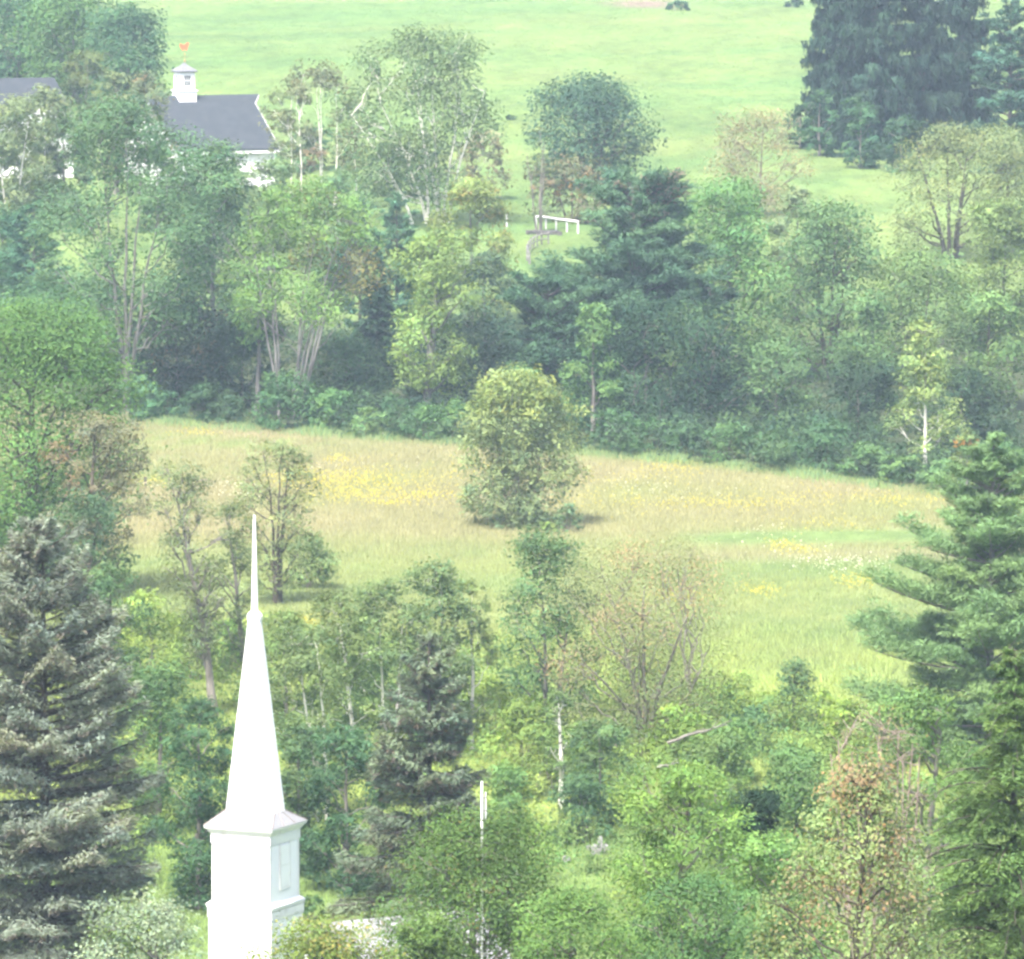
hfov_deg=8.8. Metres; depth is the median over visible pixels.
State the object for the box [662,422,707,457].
shrub
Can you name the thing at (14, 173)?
young tree
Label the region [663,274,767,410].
white pine
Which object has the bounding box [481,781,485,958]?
pole
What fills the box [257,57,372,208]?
birch tree
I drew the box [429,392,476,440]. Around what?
shrub
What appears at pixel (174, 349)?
hornbeam
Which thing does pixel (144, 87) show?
tree
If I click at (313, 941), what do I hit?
maple tree
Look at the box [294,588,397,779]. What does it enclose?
birch tree
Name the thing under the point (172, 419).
edge weeds
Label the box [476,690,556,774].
shrub
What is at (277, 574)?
apple tree
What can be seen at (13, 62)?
maple tree
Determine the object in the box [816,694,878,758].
shrub
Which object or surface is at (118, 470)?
sumac tree
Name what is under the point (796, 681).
young tree
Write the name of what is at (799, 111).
shrub tree
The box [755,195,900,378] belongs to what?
ash tree
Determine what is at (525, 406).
birch clump
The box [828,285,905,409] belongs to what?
box elder
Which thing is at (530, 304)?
white pine
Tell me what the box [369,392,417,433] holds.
shrub
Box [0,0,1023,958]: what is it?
ground
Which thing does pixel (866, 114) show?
shrub tree
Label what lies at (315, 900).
shrub
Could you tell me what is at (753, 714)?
shrub
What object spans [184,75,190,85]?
cupola window
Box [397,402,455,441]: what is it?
shrub
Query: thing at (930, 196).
willow tree
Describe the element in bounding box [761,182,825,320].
sapling tree
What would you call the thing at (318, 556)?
shrub
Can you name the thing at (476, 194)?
maple tree
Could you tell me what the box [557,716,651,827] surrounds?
alder tree
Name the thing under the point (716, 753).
alder tree
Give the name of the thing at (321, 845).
shrub
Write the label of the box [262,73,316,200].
birch tree
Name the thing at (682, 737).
dead limb
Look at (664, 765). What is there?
dead limb
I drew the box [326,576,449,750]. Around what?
birch tree
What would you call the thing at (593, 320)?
maple tree
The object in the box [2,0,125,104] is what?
maple tree
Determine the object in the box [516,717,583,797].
shrub
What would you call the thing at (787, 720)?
valley brush
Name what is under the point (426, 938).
maple tree
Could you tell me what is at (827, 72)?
norway spruce
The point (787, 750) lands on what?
shrub
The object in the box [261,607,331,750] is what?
alder tree
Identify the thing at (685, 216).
white pine
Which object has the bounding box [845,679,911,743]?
shrub
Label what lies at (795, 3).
shrub
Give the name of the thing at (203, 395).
shrub
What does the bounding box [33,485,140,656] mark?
thorn tree
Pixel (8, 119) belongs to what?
poplar tree
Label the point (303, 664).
birch tree
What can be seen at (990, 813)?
hemlock
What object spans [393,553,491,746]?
birch tree
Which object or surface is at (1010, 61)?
white pine
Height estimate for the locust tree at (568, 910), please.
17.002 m
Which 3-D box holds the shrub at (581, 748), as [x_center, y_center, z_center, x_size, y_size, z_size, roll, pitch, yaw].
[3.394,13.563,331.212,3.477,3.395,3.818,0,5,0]
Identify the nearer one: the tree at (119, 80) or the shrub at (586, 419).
the shrub at (586, 419)
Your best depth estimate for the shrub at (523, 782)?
327.22 m
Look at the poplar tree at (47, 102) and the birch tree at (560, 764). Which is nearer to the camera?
the birch tree at (560, 764)
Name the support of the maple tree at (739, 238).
on the ground at (690, 152)
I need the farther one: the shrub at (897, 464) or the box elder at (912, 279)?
the box elder at (912, 279)
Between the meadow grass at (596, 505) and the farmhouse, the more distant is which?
the farmhouse
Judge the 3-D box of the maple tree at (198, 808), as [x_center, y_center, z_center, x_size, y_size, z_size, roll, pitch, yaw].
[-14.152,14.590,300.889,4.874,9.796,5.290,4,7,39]
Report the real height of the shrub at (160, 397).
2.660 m
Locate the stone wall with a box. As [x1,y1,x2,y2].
[526,230,562,235]
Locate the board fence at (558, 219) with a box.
[535,215,578,233]
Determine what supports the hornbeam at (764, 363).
on the ground at (690, 152)
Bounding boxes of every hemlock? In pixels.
[341,242,414,387]
[905,645,1023,958]
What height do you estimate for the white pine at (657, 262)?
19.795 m
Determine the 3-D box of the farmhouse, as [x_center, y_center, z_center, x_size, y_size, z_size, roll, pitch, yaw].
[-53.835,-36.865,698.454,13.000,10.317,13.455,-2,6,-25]
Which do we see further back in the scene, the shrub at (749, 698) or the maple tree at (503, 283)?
the maple tree at (503, 283)
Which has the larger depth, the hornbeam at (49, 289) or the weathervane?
the weathervane
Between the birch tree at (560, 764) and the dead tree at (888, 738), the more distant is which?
the birch tree at (560, 764)
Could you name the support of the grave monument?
on the ground at (690, 152)
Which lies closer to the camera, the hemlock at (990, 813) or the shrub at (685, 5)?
the hemlock at (990, 813)
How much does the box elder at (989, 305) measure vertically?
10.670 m
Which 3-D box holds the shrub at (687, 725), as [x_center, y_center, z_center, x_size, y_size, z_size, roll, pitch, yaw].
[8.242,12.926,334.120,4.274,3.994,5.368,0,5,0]
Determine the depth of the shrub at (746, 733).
330.66 m
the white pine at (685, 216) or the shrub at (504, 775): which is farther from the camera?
the white pine at (685, 216)
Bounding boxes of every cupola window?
[175,75,177,84]
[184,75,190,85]
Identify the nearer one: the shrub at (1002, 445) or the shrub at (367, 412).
the shrub at (1002, 445)
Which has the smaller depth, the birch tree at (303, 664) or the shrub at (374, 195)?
the birch tree at (303, 664)
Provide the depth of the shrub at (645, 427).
506.09 m
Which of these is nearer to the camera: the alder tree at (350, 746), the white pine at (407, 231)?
the alder tree at (350, 746)
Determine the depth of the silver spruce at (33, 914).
268.95 m
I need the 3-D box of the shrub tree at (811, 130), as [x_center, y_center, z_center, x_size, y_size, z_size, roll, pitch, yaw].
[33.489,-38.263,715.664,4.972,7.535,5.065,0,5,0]
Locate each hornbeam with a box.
[0,202,47,303]
[0,262,141,372]
[113,290,235,402]
[191,318,296,406]
[283,329,400,406]
[421,313,539,411]
[716,331,825,430]
[809,355,902,449]
[920,364,1006,459]
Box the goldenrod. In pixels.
[132,423,943,762]
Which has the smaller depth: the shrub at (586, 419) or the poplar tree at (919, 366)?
the poplar tree at (919, 366)
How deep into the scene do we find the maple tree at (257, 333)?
546.38 m
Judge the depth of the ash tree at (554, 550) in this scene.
343.54 m
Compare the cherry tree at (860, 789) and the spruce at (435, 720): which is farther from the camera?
the spruce at (435, 720)
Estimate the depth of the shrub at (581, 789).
316.03 m
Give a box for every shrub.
[111,586,184,679]
[112,374,165,421]
[146,390,191,418]
[160,608,229,682]
[171,382,221,423]
[172,836,211,880]
[199,617,246,679]
[204,395,248,425]
[247,366,328,431]
[275,122,356,172]
[282,527,344,589]
[301,386,359,429]
[302,828,333,866]
[303,894,325,921]
[345,406,391,436]
[357,145,440,197]
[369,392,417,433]
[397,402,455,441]
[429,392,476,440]
[450,124,518,201]
[459,671,523,739]
[475,761,539,827]
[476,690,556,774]
[487,360,557,421]
[504,769,535,797]
[506,114,516,119]
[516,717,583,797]
[535,521,558,533]
[542,765,614,844]
[548,718,613,786]
[549,405,601,449]
[551,502,584,530]
[586,408,640,452]
[620,416,679,455]
[634,697,716,778]
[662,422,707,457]
[665,0,690,10]
[684,665,752,718]
[701,418,755,464]
[702,715,761,785]
[725,702,776,756]
[740,690,799,723]
[749,425,805,464]
[755,737,837,818]
[780,415,852,471]
[783,0,803,6]
[796,688,841,716]
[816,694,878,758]
[832,440,894,478]
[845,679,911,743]
[878,453,929,485]
[892,684,972,753]
[914,458,971,490]
[957,437,1023,490]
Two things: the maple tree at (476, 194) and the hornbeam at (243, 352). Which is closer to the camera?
the hornbeam at (243, 352)
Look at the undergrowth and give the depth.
522.43 m
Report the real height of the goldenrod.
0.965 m
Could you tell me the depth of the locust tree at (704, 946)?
197.79 m
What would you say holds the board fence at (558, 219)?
on the ground at (690, 152)
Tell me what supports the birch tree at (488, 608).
on the ground at (690, 152)
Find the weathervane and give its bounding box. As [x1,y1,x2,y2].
[180,42,188,62]
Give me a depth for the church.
251.41 m
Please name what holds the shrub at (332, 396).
on the ground at (690, 152)
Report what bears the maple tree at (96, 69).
on the ground at (690, 152)
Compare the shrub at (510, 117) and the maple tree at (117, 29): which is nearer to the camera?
the shrub at (510, 117)
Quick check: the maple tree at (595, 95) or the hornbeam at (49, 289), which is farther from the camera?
the maple tree at (595, 95)
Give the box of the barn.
[124,63,279,190]
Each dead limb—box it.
[656,751,692,767]
[667,718,729,743]
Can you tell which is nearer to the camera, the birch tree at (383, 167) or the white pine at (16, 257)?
the white pine at (16, 257)
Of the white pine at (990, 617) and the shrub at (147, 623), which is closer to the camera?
the white pine at (990, 617)
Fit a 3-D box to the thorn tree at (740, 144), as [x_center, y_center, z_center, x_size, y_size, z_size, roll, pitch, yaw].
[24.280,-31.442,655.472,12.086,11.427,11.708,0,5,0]
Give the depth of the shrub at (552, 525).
449.63 m
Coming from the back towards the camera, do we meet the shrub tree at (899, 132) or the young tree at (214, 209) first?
the shrub tree at (899, 132)
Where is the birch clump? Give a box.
[452,362,594,530]
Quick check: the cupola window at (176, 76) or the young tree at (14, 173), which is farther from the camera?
the cupola window at (176, 76)
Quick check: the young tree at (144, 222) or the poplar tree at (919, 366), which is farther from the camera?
the young tree at (144, 222)
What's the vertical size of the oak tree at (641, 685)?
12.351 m
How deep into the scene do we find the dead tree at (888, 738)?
238.06 m
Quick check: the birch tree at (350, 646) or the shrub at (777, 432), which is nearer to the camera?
the birch tree at (350, 646)
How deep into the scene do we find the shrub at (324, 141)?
702.40 m
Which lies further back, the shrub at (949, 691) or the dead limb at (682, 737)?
the shrub at (949, 691)
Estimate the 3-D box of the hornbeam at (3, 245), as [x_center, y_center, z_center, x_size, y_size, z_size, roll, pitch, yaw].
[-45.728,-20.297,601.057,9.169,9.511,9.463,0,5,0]
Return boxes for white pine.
[0,198,71,319]
[321,197,391,339]
[365,190,432,321]
[495,260,616,399]
[521,163,738,394]
[590,199,711,368]
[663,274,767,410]
[836,431,1023,764]
[963,0,1023,174]
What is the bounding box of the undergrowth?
[97,277,1023,488]
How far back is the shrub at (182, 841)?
307.24 m
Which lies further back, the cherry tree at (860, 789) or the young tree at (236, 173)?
the young tree at (236, 173)
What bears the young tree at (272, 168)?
on the ground at (690, 152)
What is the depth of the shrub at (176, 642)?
369.83 m
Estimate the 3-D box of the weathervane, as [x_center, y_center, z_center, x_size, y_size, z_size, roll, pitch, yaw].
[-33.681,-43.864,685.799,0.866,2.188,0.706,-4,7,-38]
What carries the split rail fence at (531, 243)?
on the ground at (690, 152)
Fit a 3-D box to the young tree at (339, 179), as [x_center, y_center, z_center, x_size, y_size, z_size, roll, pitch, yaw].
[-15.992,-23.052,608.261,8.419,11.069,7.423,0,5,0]
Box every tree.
[0,0,98,92]
[0,92,59,226]
[0,127,46,208]
[0,290,172,588]
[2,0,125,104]
[10,83,79,221]
[16,88,235,414]
[33,110,96,210]
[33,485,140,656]
[36,409,155,606]
[58,49,118,130]
[64,561,157,733]
[64,882,221,958]
[71,0,173,110]
[87,70,132,194]
[103,652,225,831]
[113,70,180,173]
[123,140,180,232]
[139,695,235,910]
[145,455,241,716]
[158,136,265,345]
[167,161,238,273]
[168,174,396,418]
[197,159,260,256]
[198,497,270,674]
[222,268,291,410]
[223,434,327,602]
[223,905,420,958]
[232,155,300,268]
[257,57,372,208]
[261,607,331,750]
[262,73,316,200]
[264,621,359,824]
[276,720,332,876]
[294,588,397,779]
[295,717,394,896]
[296,166,381,279]
[314,641,409,737]
[315,18,507,224]
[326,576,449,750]
[351,797,583,958]
[368,907,480,958]
[382,224,487,421]
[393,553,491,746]
[421,170,519,327]
[439,577,506,748]
[443,248,524,360]
[490,522,616,742]
[503,877,674,958]
[517,68,669,188]
[520,265,584,319]
[523,527,756,763]
[527,126,551,229]
[540,688,580,805]
[549,286,784,428]
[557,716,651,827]
[558,302,636,431]
[590,755,772,958]
[625,869,774,958]
[671,728,753,942]
[674,173,800,360]
[699,103,820,218]
[714,825,846,958]
[727,908,829,958]
[735,747,990,958]
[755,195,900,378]
[756,655,824,733]
[759,752,834,958]
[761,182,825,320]
[782,103,817,148]
[792,691,959,958]
[801,88,844,155]
[838,96,881,168]
[848,681,996,958]
[871,116,1023,258]
[874,113,931,172]
[883,316,971,468]
[946,427,997,497]
[953,122,1023,236]
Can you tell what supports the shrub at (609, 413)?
on the ground at (690, 152)
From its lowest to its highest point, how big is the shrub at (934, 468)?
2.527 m
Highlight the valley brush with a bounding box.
[53,588,895,907]
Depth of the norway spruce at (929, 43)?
719.34 m
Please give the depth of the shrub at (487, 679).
346.68 m
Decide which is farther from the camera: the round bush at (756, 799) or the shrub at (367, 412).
the shrub at (367, 412)
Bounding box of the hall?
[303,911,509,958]
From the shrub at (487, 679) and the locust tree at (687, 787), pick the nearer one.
the locust tree at (687, 787)
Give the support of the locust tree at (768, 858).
on the ground at (690, 152)
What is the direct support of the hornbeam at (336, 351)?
on the ground at (690, 152)
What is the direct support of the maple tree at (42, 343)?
on the ground at (690, 152)
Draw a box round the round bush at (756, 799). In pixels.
[726,785,786,938]
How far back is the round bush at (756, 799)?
237.85 m
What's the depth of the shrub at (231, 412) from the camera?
535.45 m
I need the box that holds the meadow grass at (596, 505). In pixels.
[0,407,1023,670]
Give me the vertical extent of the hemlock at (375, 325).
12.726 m
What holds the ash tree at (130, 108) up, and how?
on the ground at (690, 152)
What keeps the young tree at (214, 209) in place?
on the ground at (690, 152)
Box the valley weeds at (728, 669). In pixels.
[0,617,1023,958]
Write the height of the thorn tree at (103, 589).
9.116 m
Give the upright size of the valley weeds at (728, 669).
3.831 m
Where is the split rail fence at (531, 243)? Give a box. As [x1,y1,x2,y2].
[526,231,548,263]
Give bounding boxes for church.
[203,515,306,958]
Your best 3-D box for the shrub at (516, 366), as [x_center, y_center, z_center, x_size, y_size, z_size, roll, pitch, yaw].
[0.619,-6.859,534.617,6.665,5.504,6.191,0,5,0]
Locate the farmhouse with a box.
[0,77,72,177]
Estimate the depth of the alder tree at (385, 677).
346.71 m
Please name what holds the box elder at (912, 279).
on the ground at (690, 152)
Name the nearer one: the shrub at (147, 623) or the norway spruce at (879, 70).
the shrub at (147, 623)
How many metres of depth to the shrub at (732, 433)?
501.31 m
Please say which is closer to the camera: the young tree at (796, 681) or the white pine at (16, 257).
the young tree at (796, 681)
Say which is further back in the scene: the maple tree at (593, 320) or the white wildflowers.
the maple tree at (593, 320)
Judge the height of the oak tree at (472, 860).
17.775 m
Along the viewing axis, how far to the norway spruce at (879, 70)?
713.54 m
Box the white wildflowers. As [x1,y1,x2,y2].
[143,439,889,571]
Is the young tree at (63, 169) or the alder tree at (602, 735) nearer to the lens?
the alder tree at (602, 735)
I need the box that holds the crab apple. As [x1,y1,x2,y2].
[520,148,614,223]
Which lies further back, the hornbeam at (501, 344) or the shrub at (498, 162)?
the shrub at (498, 162)
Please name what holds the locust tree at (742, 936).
on the ground at (690, 152)
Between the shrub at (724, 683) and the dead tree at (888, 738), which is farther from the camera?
the shrub at (724, 683)
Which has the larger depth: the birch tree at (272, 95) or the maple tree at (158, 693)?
the birch tree at (272, 95)
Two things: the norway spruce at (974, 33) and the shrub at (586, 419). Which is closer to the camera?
the shrub at (586, 419)
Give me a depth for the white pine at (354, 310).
578.31 m
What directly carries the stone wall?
on the ground at (690, 152)
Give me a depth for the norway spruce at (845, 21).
746.42 m
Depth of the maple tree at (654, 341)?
529.77 m
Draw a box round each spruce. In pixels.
[0,512,187,958]
[324,631,523,935]
[788,0,855,149]
[812,0,861,92]
[824,0,918,160]
[890,0,967,154]
[937,0,1001,139]
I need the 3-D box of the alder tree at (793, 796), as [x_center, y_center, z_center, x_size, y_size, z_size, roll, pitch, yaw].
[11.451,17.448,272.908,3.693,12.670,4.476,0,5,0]
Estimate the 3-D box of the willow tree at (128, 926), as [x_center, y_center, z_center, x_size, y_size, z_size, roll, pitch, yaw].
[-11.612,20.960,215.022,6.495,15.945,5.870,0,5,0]
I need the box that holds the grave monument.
[591,836,608,854]
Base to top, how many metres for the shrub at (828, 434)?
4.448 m
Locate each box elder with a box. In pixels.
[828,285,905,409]
[850,241,982,386]
[938,287,1023,411]
[944,194,1023,352]
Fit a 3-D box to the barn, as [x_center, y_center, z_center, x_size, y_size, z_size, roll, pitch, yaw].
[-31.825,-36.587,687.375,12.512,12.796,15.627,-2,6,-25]
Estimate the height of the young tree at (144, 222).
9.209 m
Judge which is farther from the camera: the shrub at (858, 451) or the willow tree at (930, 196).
the willow tree at (930, 196)
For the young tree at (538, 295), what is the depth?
584.73 m
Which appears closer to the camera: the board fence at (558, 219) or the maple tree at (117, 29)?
the board fence at (558, 219)
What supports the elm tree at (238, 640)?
on the ground at (690, 152)
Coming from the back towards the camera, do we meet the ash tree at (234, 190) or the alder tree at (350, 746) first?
the ash tree at (234, 190)
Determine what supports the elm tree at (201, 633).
on the ground at (690, 152)
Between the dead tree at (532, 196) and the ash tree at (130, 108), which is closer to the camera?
the ash tree at (130, 108)
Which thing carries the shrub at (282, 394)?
on the ground at (690, 152)
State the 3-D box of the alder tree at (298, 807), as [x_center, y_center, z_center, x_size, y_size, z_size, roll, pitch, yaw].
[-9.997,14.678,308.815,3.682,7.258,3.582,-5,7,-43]
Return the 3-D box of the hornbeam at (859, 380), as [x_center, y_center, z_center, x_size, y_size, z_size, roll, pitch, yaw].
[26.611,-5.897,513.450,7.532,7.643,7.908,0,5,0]
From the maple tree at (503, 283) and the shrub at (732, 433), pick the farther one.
the maple tree at (503, 283)
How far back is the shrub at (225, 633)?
371.07 m
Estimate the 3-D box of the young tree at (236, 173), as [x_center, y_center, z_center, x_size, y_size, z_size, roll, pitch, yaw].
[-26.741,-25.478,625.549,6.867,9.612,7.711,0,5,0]
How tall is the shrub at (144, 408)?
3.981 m
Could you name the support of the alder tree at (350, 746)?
on the ground at (690, 152)
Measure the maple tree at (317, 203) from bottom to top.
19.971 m
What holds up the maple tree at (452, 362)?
on the ground at (690, 152)
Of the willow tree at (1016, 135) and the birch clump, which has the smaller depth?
the birch clump
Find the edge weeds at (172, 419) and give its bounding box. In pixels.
[117,403,958,497]
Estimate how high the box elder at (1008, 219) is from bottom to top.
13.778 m
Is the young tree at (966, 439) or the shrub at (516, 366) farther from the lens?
the shrub at (516, 366)
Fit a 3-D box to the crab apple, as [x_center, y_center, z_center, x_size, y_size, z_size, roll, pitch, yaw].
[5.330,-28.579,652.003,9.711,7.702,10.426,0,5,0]
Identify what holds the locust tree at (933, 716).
on the ground at (690, 152)
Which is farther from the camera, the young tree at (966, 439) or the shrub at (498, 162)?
the shrub at (498, 162)
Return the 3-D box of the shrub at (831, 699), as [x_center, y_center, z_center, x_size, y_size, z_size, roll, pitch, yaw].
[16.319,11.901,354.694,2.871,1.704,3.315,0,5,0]
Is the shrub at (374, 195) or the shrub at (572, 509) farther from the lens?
the shrub at (374, 195)
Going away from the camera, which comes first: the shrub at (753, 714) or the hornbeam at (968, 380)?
the shrub at (753, 714)

